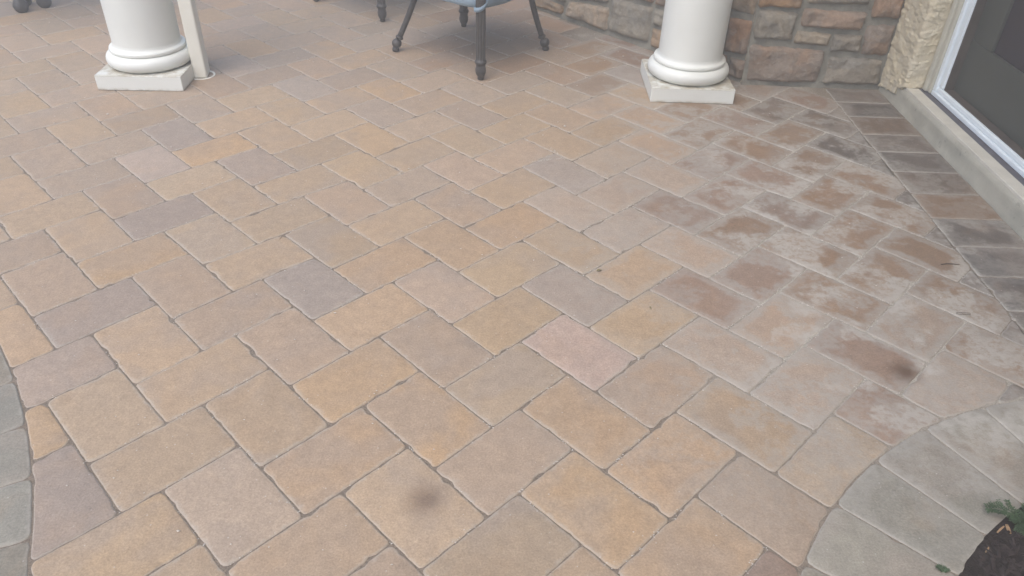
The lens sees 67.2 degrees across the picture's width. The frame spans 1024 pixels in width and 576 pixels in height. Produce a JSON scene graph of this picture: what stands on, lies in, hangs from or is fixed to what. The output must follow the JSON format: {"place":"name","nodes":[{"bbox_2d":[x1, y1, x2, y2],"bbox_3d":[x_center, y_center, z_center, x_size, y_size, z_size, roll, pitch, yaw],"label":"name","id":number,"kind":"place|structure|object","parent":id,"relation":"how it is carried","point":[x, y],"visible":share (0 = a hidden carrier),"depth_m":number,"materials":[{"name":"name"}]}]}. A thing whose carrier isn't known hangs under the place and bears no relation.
{"place":"outdoors","nodes":[
{"label":"outdoors","id":0,"kind":"place"},
{"bbox_2d":[1,3,1015,573],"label":"grit","id":1,"kind":"object","parent":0,"point":[537,277],"visible":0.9,"depth_m":2.07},
{"bbox_2d":[0,0,1023,575],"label":"patio","id":2,"kind":"structure","parent":0,"point":[808,458],"depth_m":1.82,"materials":[{"name":"beige stone"}]},
{"bbox_2d":[12,0,51,12],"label":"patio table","id":3,"kind":"object","parent":2,"relation":"on","point":[20,6],"visible":1,"depth_m":3.56,"materials":[{"name":"metal"}]},
{"bbox_2d":[94,0,207,90],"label":"column","id":4,"kind":"structure","parent":2,"relation":"on","point":[147,50],"depth_m":2.81,"materials":[{"name":"white paint"}]},
{"bbox_2d":[177,0,214,79],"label":"downpipe","id":5,"kind":"object","parent":2,"relation":"on","point":[193,36],"visible":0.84,"depth_m":2.88,"materials":[{"name":"white metal"}]},
{"bbox_2d":[313,0,445,21],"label":"patio chair","id":6,"kind":"object","parent":2,"relation":"on","point":[381,5],"visible":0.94,"depth_m":3.55,"materials":[{"name":"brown metal"}]},
{"bbox_2d":[392,0,548,79],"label":"patio chair","id":7,"kind":"object","parent":2,"relation":"on","point":[479,6],"visible":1,"depth_m":2.99,"materials":[{"name":"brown metal"}]},
{"bbox_2d":[535,0,757,81],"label":"stone wall","id":8,"kind":"structure","parent":2,"relation":"on","point":[637,22],"depth_m":3.35,"materials":[{"name":"stone"}]},
{"bbox_2d":[640,0,735,103],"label":"column","id":9,"kind":"structure","parent":2,"relation":"on","point":[685,62],"depth_m":2.84,"materials":[{"name":"white paint"}]},
{"bbox_2d":[741,0,904,89],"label":"stone wall","id":10,"kind":"structure","parent":2,"relation":"on","point":[844,44],"depth_m":2.95,"materials":[{"name":"stone"}]},
{"bbox_2d":[878,0,953,93],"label":"stucco wall","id":11,"kind":"structure","parent":2,"relation":"on","point":[916,37],"depth_m":2.81,"materials":[{"name":"beige paint"}]},
{"bbox_2d":[919,0,1023,185],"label":"patio door","id":12,"kind":"structure","parent":11,"relation":"attached to","point":[973,87],"depth_m":2.54,"materials":[{"name":"paint"}]},
{"bbox_2d":[935,563,950,572],"bbox_3d":[0.720,0.470,1.289,0.023,0.013,0.016,2,36,0],"label":"weed sprig","id":13,"kind":"object","parent":2,"relation":"on","point":[943,567],"visible":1,"depth_m":1.29,"materials":[{"name":"green plant"}]},
{"bbox_2d":[879,87,1023,239],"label":"door sill","id":14,"kind":"structure","parent":2,"relation":"on","point":[997,187],"depth_m":2.46,"materials":[{"name":"concrete"}]},
{"bbox_2d":[959,507,1023,575],"bbox_3d":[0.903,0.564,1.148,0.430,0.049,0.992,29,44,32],"label":"bark mulch","id":15,"kind":"object","parent":2,"relation":"on","point":[1006,549],"visible":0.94,"depth_m":1.30,"materials":[{"name":"black wood"}]},
{"bbox_2d":[983,499,1023,535],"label":"ferny plant","id":16,"kind":"object","parent":15,"relation":"on","point":[1017,520],"visible":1,"depth_m":1.36,"materials":[{"name":"green plant"}]}
]}

